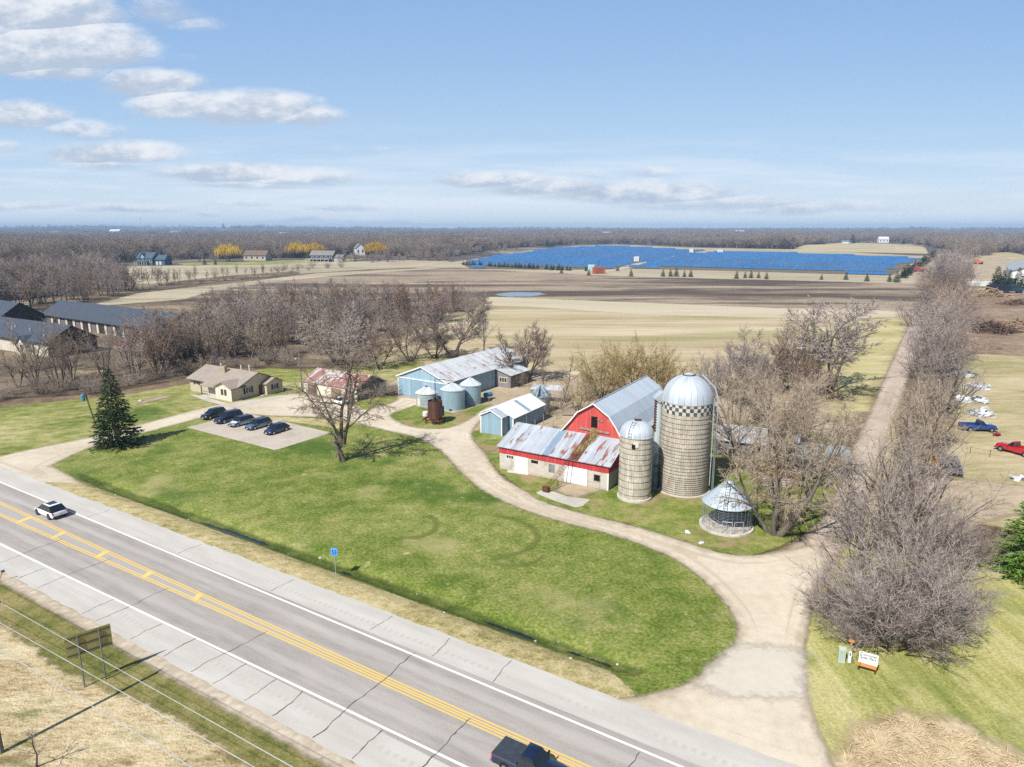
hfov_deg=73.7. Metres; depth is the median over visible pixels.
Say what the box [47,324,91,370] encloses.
bare tree
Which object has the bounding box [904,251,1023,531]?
yard
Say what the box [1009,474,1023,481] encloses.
white scrap
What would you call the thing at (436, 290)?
bare tree
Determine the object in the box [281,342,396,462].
lone tree
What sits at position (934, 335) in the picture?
bare thicket
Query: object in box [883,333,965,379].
bare thicket
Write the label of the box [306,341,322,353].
bare shrub
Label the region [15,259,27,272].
bare tree
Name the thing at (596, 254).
solar panel row
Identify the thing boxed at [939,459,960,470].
board pile
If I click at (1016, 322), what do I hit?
brush heap
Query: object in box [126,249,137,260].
bare tree
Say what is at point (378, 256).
bare tree
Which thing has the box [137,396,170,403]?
lawn bed
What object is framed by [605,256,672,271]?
service lane
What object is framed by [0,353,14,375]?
bare tree
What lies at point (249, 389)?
window
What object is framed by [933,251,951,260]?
bare thicket
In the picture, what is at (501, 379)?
window
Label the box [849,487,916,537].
bare shrub
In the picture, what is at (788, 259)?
solar panel row
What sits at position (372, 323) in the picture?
bare tree
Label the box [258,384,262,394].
door
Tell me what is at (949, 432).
bare shrub
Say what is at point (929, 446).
bare thicket
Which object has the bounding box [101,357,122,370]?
bare shrub
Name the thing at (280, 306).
bare tree
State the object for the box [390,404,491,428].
grass patch
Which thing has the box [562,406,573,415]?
gate
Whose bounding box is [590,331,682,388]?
bare tree
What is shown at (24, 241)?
far woods
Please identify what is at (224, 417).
parked car
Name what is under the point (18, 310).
row building
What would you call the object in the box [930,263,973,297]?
bare thicket
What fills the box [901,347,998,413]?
bare thicket
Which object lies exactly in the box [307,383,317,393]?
garage door
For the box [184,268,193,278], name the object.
bare tree
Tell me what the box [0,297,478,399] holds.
wood floor
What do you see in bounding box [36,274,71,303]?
bare tree
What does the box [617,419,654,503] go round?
silo
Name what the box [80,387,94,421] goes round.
light pole
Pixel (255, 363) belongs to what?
bare shrub
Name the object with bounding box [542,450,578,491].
hay elevator
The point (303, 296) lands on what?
bare tree
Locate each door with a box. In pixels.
[91,324,96,332]
[99,325,104,333]
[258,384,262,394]
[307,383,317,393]
[331,387,341,396]
[399,378,410,395]
[411,379,421,396]
[422,381,433,388]
[434,383,445,398]
[482,418,490,433]
[491,419,499,435]
[514,455,527,473]
[566,466,584,485]
[591,416,597,427]
[653,400,657,430]
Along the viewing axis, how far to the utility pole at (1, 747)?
42.56 m
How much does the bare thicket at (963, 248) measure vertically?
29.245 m
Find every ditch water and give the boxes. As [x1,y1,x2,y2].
[205,523,274,547]
[486,622,533,639]
[567,651,610,666]
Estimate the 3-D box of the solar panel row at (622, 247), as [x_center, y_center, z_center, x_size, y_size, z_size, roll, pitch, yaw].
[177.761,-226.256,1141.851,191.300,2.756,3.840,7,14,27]
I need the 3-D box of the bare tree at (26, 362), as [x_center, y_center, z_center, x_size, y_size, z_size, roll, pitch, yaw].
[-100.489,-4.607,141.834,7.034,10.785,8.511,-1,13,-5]
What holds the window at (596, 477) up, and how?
in the barn at (538, 450)
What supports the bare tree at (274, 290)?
on the wood floor at (306, 359)
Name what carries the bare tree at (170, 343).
on the wood floor at (306, 359)
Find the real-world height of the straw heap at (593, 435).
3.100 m
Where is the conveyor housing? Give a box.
[651,454,658,490]
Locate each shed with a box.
[479,407,508,435]
[480,393,545,431]
[713,423,800,461]
[789,442,850,477]
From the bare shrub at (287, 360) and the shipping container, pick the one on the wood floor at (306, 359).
the bare shrub at (287, 360)
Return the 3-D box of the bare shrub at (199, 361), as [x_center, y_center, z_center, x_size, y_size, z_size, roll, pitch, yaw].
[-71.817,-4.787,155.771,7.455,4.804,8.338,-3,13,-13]
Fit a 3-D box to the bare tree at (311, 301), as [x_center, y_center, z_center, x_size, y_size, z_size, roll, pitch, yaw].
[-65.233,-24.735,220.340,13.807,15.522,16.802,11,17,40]
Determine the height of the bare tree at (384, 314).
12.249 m
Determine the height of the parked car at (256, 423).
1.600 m
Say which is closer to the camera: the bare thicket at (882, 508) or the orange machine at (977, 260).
the bare thicket at (882, 508)
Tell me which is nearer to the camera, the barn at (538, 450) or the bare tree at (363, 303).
the barn at (538, 450)
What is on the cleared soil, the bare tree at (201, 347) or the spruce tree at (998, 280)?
the spruce tree at (998, 280)
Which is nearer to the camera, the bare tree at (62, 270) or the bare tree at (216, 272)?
the bare tree at (62, 270)
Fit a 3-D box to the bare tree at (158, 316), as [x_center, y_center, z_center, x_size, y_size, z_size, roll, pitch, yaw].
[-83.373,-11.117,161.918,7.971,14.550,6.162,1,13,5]
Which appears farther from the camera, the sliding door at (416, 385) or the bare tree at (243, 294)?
the bare tree at (243, 294)
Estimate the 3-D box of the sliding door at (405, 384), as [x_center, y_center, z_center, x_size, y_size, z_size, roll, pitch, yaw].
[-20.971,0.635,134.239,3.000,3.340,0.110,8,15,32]
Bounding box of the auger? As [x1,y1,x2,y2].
[432,379,451,401]
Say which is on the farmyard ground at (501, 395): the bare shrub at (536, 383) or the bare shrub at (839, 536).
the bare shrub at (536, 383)
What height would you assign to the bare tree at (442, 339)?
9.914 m
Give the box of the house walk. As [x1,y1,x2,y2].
[190,394,282,407]
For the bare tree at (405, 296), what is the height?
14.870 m
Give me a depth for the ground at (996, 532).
319.57 m
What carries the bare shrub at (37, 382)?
on the wood floor at (306, 359)
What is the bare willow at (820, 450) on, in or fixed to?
on the farmyard ground at (501, 395)
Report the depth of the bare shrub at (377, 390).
132.65 m
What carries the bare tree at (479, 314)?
on the wood floor at (306, 359)
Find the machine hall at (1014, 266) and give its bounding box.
[1006,260,1023,282]
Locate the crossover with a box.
[34,500,67,519]
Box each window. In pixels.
[50,503,65,512]
[243,386,252,393]
[271,383,277,389]
[499,377,506,382]
[506,454,513,459]
[548,464,554,472]
[593,474,599,481]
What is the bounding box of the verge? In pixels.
[45,482,634,698]
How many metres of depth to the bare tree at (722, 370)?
133.69 m
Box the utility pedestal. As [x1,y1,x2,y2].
[838,646,846,662]
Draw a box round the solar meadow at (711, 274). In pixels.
[414,245,939,283]
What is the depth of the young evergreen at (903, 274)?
455.70 m
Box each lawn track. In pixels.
[401,517,436,538]
[495,516,538,558]
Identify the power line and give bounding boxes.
[0,649,191,766]
[1,603,292,766]
[1,623,253,766]
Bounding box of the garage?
[302,368,386,401]
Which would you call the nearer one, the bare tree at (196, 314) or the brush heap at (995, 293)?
the bare tree at (196, 314)
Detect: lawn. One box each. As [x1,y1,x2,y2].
[52,414,737,697]
[177,258,369,265]
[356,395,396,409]
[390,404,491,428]
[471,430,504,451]
[485,421,842,555]
[804,514,1023,759]
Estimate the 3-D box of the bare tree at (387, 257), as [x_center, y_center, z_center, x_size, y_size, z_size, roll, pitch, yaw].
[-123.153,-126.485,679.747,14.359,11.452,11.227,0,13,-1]
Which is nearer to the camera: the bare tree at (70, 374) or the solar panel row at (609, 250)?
the bare tree at (70, 374)
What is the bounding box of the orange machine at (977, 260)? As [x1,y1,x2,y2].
[972,259,983,263]
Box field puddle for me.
[494,292,544,296]
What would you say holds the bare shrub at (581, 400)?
on the farmyard ground at (501, 395)
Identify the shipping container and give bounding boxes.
[592,267,604,273]
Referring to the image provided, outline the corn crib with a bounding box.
[699,479,754,537]
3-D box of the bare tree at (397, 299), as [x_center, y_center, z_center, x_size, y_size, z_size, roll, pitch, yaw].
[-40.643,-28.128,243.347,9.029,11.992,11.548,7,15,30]
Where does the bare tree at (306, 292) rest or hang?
on the wood floor at (306, 359)
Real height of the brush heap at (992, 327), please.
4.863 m
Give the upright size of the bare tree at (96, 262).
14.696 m
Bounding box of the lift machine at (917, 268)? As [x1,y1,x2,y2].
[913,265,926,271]
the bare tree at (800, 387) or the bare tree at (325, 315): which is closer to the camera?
the bare tree at (800, 387)
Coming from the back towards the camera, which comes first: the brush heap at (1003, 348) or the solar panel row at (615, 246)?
the solar panel row at (615, 246)
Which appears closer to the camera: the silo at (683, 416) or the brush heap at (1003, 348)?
the silo at (683, 416)
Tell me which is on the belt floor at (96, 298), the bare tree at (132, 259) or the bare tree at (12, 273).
the bare tree at (12, 273)
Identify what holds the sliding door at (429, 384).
in the pole barn at (481, 367)
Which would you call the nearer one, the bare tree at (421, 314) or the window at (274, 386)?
the window at (274, 386)
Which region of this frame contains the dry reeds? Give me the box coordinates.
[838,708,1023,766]
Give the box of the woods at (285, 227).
[0,224,1023,230]
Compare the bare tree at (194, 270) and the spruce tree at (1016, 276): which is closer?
the spruce tree at (1016, 276)
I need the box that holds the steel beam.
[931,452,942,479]
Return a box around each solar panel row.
[467,259,628,265]
[470,262,614,267]
[471,265,485,267]
[478,258,629,263]
[487,256,643,261]
[493,255,652,259]
[500,254,663,257]
[513,253,668,255]
[526,251,674,254]
[533,250,684,252]
[535,249,688,252]
[546,248,688,250]
[554,247,703,250]
[569,247,674,248]
[579,246,651,247]
[595,245,630,245]
[628,265,886,274]
[642,263,885,271]
[645,260,893,265]
[647,262,894,268]
[652,258,900,263]
[664,256,914,262]
[670,255,911,260]
[676,253,921,259]
[688,252,907,257]
[706,252,854,254]
[714,251,797,252]
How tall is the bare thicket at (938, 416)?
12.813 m
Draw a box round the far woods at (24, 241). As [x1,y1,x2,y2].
[0,227,1023,266]
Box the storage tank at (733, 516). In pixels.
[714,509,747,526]
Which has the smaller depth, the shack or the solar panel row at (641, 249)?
the shack
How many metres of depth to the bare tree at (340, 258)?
667.26 m
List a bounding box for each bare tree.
[0,260,12,279]
[0,268,23,297]
[0,270,19,300]
[0,270,32,300]
[0,272,18,300]
[0,307,71,370]
[0,346,32,387]
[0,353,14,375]
[1,260,39,277]
[1,274,38,303]
[2,339,43,386]
[4,259,32,298]
[12,263,55,303]
[14,272,52,306]
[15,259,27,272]
[20,270,41,303]
[22,254,45,266]
[22,273,37,307]
[23,264,53,296]
[26,255,40,268]
[28,331,71,387]
[29,318,86,380]
[30,263,60,284]
[33,267,50,303]
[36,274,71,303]
[42,262,66,295]
[43,260,56,283]
[46,270,97,299]
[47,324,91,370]
[50,258,106,302]
[50,273,70,299]
[52,261,73,287]
[54,264,85,292]
[56,270,69,300]
[62,253,95,278]
[63,265,103,299]
[71,251,89,264]
[71,323,122,369]
[76,257,100,268]
[77,261,88,296]
[80,326,118,380]
[81,258,121,290]
[83,265,96,294]
[87,252,99,265]
[87,256,104,273]
[88,250,108,265]
[90,258,131,291]
[90,261,125,296]
[90,267,105,295]
[97,259,113,294]
[109,310,142,366]
[112,249,118,263]
[114,267,147,290]
[114,305,162,372]
[115,332,148,380]
[116,259,129,290]
[117,262,128,291]
[120,314,193,374]
[123,304,208,363]
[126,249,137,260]
[138,304,197,367]
[138,315,191,368]
[139,268,145,285]
[145,271,152,286]
[147,305,177,355]
[147,309,175,364]
[148,303,196,362]
[149,264,165,282]
[160,268,170,285]
[162,246,172,256]
[163,299,215,358]
[173,303,225,352]
[174,310,197,356]
[174,311,209,362]
[175,268,181,282]
[180,299,202,339]
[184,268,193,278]
[186,299,223,334]
[187,318,235,364]
[189,250,203,260]
[191,301,243,359]
[192,265,198,278]
[192,288,239,313]
[198,292,263,346]
[200,290,225,313]
[204,284,236,305]
[204,299,267,354]
[206,308,236,356]
[210,268,219,278]
[211,304,226,349]
[217,292,261,342]
[220,291,244,313]
[220,297,233,317]
[225,294,287,339]
[225,303,263,348]
[227,315,267,356]
[231,283,257,308]
[232,278,272,306]
[232,285,249,308]
[237,286,295,332]
[240,307,273,345]
[242,320,276,360]
[248,300,256,322]
[249,290,291,331]
[252,278,292,304]
[252,291,299,333]
[252,298,299,355]
[255,279,263,299]
[255,293,316,342]
[257,280,286,302]
[263,309,294,358]
[266,274,293,296]
[274,299,290,344]
[277,287,303,316]
[278,282,317,314]
[280,296,323,345]
[283,285,330,328]
[287,301,328,348]
[288,278,303,298]
[289,300,386,367]
[293,287,321,311]
[295,291,331,328]
[295,294,311,333]
[297,305,343,349]
[303,282,315,302]
[310,280,339,309]
[310,281,330,297]
[317,292,357,329]
[318,298,342,349]
[323,277,362,304]
[326,300,357,333]
[328,304,356,340]
[330,278,368,301]
[332,295,350,324]
[333,284,356,310]
[336,252,347,262]
[339,302,381,345]
[341,279,361,299]
[344,297,368,347]
[345,278,381,311]
[345,288,378,330]
[350,250,359,261]
[354,296,379,331]
[357,325,403,368]
[362,341,378,373]
[363,281,407,318]
[366,290,398,321]
[371,281,396,304]
[372,251,382,260]
[379,301,389,338]
[380,316,440,361]
[381,251,394,261]
[383,296,407,334]
[385,290,439,341]
[388,279,448,339]
[388,288,412,319]
[397,281,411,322]
[400,301,416,337]
[405,300,439,331]
[407,321,453,357]
[409,289,495,357]
[410,294,436,324]
[414,283,421,305]
[420,290,451,309]
[421,281,455,304]
[429,286,448,321]
[432,252,444,260]
[439,285,456,322]
[442,251,454,259]
[442,281,465,311]
[450,281,479,311]
[472,299,498,350]
[490,317,556,381]
[535,348,550,392]
[549,349,580,397]
[565,337,636,398]
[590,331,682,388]
[628,337,697,389]
[689,347,745,395]
[717,337,767,387]
[719,361,766,404]
[723,320,804,385]
[730,340,779,392]
[751,336,822,393]
[766,315,833,380]
[772,349,848,398]
[777,367,820,408]
[783,295,890,392]
[834,429,910,538]
[836,448,869,509]
[944,381,974,420]
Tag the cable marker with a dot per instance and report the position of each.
(849, 655)
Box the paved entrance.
[698,643,808,699]
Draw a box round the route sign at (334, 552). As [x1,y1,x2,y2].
[330,548,337,574]
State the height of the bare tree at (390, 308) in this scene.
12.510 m
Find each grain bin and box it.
[415,386,437,406]
[440,382,465,411]
[460,377,480,405]
[531,385,550,413]
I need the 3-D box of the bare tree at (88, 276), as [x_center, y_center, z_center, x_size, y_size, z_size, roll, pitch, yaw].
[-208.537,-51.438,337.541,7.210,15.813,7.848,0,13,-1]
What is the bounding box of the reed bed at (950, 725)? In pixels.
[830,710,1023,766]
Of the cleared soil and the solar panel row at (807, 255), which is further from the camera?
the solar panel row at (807, 255)
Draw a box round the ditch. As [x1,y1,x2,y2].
[80,474,640,674]
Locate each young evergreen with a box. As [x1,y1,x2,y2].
[893,272,900,282]
[898,268,909,277]
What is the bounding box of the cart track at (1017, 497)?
[886,479,1023,558]
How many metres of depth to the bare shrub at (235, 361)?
162.69 m
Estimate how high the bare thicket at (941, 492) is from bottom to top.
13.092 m
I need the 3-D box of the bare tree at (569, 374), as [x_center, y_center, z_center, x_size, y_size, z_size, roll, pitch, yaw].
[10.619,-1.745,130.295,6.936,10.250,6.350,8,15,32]
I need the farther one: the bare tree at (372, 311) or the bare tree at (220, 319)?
the bare tree at (372, 311)
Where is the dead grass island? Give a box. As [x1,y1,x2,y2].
[257,415,351,427]
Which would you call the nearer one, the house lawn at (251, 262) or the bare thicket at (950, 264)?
the bare thicket at (950, 264)
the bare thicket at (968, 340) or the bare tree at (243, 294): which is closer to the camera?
the bare thicket at (968, 340)
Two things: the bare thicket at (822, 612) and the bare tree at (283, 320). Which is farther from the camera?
the bare tree at (283, 320)
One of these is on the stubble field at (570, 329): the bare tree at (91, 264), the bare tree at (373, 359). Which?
the bare tree at (373, 359)
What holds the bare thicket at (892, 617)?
on the lawn at (983, 693)
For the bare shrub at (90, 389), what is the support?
on the wood floor at (306, 359)
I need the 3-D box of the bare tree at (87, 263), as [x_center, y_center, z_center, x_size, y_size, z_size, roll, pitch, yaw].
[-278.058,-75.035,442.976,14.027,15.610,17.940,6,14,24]
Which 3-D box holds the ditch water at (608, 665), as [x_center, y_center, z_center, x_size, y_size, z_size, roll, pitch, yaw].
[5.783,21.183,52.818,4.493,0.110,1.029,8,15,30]
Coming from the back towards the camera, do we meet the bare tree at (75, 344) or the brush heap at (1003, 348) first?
the brush heap at (1003, 348)
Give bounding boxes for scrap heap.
[946,371,979,377]
[955,394,988,403]
[963,381,991,390]
[966,406,995,417]
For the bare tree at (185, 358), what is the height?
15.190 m
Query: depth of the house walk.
129.60 m
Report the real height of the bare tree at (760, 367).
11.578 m
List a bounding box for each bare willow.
[698,374,824,484]
[711,368,760,424]
[711,387,879,536]
[725,361,842,431]
[732,369,779,421]
[753,392,864,482]
[765,383,846,442]
[765,500,806,531]
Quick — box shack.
[496,363,529,387]
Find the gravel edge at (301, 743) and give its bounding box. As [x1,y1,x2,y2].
[0,571,358,766]
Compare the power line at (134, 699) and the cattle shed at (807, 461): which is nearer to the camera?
the power line at (134, 699)
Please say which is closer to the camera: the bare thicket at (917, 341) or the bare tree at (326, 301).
the bare thicket at (917, 341)
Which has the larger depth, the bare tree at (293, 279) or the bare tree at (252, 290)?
the bare tree at (293, 279)
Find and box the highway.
[0,466,797,766]
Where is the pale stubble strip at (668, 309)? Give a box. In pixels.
[482,297,913,318]
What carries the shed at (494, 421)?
on the farmyard ground at (501, 395)
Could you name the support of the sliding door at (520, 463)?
in the barn at (538, 450)
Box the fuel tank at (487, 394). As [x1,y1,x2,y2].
[483,392,492,397]
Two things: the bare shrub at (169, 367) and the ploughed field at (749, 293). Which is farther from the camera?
the ploughed field at (749, 293)
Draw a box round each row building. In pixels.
[0,300,44,321]
[0,316,98,356]
[43,300,202,341]
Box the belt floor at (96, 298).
[0,266,297,311]
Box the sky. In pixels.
[0,0,1023,229]
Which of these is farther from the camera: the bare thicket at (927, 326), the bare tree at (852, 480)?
the bare thicket at (927, 326)
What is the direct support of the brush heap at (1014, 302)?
on the cleared soil
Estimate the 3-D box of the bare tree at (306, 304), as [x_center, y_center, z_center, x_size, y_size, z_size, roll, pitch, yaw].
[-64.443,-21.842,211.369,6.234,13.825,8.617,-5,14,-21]
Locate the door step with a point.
(510, 471)
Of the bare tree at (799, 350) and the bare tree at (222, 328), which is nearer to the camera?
the bare tree at (799, 350)
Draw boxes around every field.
[97,267,451,304]
[168,268,929,309]
[366,300,914,420]
[791,243,927,253]
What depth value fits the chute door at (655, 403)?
84.50 m
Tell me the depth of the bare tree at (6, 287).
266.90 m
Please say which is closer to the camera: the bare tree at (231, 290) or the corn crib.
the corn crib
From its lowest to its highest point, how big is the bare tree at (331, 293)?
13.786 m
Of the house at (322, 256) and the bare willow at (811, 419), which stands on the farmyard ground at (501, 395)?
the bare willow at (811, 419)
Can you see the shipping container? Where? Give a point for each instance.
(598, 270)
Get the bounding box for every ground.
[0,228,1023,696]
[395,370,851,452]
[462,246,704,269]
[629,252,915,274]
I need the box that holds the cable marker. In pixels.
[847,639,853,662]
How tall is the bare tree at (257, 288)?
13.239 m
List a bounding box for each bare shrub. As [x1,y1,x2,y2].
[0,386,15,398]
[1,378,25,394]
[5,720,52,766]
[24,368,54,393]
[25,372,59,393]
[40,378,58,393]
[43,383,61,395]
[55,375,71,390]
[59,376,87,389]
[66,373,101,394]
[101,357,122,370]
[104,359,126,375]
[111,352,139,368]
[114,370,143,385]
[128,369,150,383]
[133,363,162,381]
[152,363,181,378]
[160,359,173,371]
[177,359,200,374]
[178,360,195,371]
[186,353,213,369]
[197,346,217,358]
[208,352,226,365]
[209,358,229,365]
[211,342,228,358]
[219,352,232,366]
[231,357,241,366]
[235,337,262,354]
[246,355,261,367]
[252,345,283,364]
[259,345,278,360]
[271,352,290,362]
[278,346,296,365]
[282,343,302,358]
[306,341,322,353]
[374,377,399,395]
[375,379,385,396]
[393,345,418,363]
[444,347,455,357]
[513,370,527,386]
[526,377,548,391]
[542,391,561,414]
[548,380,574,409]
[558,371,603,410]
[573,369,599,400]
[823,521,845,544]
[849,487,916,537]
[872,580,928,608]
[945,421,976,442]
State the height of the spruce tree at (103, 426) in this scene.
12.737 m
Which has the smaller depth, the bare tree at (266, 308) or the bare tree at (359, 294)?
the bare tree at (266, 308)
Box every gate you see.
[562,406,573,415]
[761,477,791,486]
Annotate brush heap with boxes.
[819,393,852,400]
[960,318,1023,334]
[970,286,1015,296]
[977,346,1021,350]
[993,317,1023,327]
[996,297,1023,305]
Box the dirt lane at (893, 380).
[785,315,918,582]
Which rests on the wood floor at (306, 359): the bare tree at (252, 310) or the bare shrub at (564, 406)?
the bare tree at (252, 310)
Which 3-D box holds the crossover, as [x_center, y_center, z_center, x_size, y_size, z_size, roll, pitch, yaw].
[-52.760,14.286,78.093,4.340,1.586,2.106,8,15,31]
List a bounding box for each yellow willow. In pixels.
[214,243,242,261]
[283,241,310,257]
[301,242,325,252]
[361,241,386,254]
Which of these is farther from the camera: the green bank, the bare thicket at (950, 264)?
the bare thicket at (950, 264)
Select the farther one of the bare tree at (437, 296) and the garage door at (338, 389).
the bare tree at (437, 296)
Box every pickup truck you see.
[490,736,567,766]
[958,419,997,432]
[994,440,1023,456]
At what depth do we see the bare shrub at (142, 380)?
144.37 m
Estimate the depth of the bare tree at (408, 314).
202.20 m
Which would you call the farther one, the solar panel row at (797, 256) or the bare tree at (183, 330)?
the solar panel row at (797, 256)
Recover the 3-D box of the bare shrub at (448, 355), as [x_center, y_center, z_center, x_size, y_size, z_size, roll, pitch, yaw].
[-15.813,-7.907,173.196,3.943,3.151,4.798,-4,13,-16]
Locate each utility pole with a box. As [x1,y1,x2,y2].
[0,601,3,754]
[295,348,302,388]
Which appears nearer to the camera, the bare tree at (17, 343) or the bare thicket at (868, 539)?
the bare thicket at (868, 539)
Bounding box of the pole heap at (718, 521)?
[706,515,727,528]
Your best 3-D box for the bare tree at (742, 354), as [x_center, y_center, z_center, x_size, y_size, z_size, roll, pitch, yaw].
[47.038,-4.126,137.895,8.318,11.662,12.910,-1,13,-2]
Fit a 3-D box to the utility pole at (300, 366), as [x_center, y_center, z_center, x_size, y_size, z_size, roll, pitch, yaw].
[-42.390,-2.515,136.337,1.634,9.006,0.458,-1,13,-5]
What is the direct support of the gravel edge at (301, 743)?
on the green bank
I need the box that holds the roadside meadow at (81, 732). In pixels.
[0,592,291,766]
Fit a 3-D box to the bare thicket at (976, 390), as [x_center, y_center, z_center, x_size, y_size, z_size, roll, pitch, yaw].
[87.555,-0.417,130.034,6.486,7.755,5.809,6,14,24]
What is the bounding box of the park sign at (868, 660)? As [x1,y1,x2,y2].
[858,651,878,674]
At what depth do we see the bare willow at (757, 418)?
116.56 m
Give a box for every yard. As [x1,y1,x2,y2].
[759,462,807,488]
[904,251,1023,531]
[972,257,1020,287]
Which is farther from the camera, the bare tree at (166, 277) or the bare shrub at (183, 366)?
the bare tree at (166, 277)
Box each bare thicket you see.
[780,511,995,667]
[789,569,852,617]
[805,546,930,639]
[807,446,937,556]
[811,483,940,589]
[813,471,986,594]
[817,596,901,650]
[831,409,986,518]
[837,535,1009,649]
[851,426,1020,555]
[852,582,990,665]
[863,430,927,495]
[878,496,1022,586]
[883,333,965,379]
[885,292,939,326]
[885,392,946,457]
[886,385,974,479]
[891,286,973,330]
[897,373,975,448]
[898,313,972,348]
[898,370,941,423]
[900,310,1004,373]
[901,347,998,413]
[903,330,984,373]
[906,276,948,301]
[906,293,983,342]
[906,315,975,356]
[908,299,957,318]
[910,256,973,287]
[913,273,942,289]
[915,281,959,304]
[916,364,946,398]
[921,293,968,325]
[921,324,949,347]
[923,556,1001,614]
[924,246,974,268]
[926,511,1007,567]
[927,256,967,273]
[928,279,1002,312]
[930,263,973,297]
[931,319,984,359]
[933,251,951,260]
[935,277,978,307]
[938,274,986,297]
[941,258,987,279]
[942,286,976,314]
[944,303,988,331]
[950,233,979,259]
[953,254,979,274]
[953,366,988,395]
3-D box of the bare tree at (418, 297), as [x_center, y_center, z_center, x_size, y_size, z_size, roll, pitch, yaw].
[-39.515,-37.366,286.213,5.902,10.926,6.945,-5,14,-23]
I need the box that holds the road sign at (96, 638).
[64,623,112,687]
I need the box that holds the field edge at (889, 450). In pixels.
[857,391,910,524]
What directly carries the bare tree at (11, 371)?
on the wood floor at (306, 359)
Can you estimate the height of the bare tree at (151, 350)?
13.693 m
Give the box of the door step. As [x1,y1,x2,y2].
[507,470,528,474]
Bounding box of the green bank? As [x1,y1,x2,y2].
[0,583,328,766]
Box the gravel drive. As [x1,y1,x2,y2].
[0,394,832,766]
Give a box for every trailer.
[935,453,963,474]
[967,278,1016,285]
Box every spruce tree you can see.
[87,368,148,453]
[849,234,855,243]
[978,501,1023,595]
[988,266,1004,284]
[1000,270,1006,284]
[1003,269,1013,284]
[1011,267,1023,287]
[1017,274,1023,287]
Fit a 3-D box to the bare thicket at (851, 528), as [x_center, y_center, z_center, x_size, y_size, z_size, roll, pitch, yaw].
[33.528,12.426,60.909,13.912,13.373,12.461,-3,13,-14]
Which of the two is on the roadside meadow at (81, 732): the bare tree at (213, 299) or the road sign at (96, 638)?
the road sign at (96, 638)
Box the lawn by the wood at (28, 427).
[0,360,424,455]
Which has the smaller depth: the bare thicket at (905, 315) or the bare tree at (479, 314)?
the bare tree at (479, 314)
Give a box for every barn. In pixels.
[396,347,526,398]
[497,375,662,490]
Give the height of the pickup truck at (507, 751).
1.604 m
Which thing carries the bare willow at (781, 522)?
on the farmyard lawn at (667, 515)
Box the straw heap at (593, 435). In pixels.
[572,427,597,453]
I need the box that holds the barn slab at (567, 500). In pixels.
[536,490,589,506]
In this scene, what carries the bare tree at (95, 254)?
on the belt floor at (96, 298)
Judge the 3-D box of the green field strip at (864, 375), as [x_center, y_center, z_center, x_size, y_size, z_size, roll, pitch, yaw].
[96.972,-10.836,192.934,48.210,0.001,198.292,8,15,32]
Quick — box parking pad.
[187,413,330,449]
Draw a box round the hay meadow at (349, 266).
[124,260,448,283]
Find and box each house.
[134,252,172,264]
[185,363,284,401]
[242,250,271,260]
[305,251,345,261]
[354,243,364,254]
[877,237,889,242]
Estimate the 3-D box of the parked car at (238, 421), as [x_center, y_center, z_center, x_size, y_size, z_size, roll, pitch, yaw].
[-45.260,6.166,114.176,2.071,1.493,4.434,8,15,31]
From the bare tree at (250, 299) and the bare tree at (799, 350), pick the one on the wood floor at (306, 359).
the bare tree at (250, 299)
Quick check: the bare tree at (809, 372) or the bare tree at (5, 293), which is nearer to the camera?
the bare tree at (809, 372)
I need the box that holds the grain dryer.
[422,399,445,424]
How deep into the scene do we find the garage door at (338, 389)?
132.25 m
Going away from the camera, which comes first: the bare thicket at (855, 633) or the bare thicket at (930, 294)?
the bare thicket at (855, 633)
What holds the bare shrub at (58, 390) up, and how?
on the wood floor at (306, 359)
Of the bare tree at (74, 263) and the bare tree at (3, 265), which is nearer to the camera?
the bare tree at (3, 265)
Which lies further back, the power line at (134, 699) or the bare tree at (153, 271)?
the bare tree at (153, 271)
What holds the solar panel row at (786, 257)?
on the array ground at (898, 267)
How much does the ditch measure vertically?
0.523 m
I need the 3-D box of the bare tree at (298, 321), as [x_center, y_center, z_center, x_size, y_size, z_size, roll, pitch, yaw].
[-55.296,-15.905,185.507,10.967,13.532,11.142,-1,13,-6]
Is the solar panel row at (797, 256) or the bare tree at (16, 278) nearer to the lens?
the bare tree at (16, 278)
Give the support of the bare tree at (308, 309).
on the wood floor at (306, 359)
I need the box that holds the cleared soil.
[948,290,1023,356]
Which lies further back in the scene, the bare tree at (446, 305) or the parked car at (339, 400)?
the bare tree at (446, 305)
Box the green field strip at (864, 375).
[810,315,912,415]
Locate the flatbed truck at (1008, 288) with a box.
[986,285,1023,292]
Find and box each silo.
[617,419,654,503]
[652,372,718,497]
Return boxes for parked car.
[200,406,225,419]
[213,408,243,423]
[227,414,254,426]
[244,416,272,429]
[263,421,289,434]
[329,396,347,404]
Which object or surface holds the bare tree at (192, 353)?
on the wood floor at (306, 359)

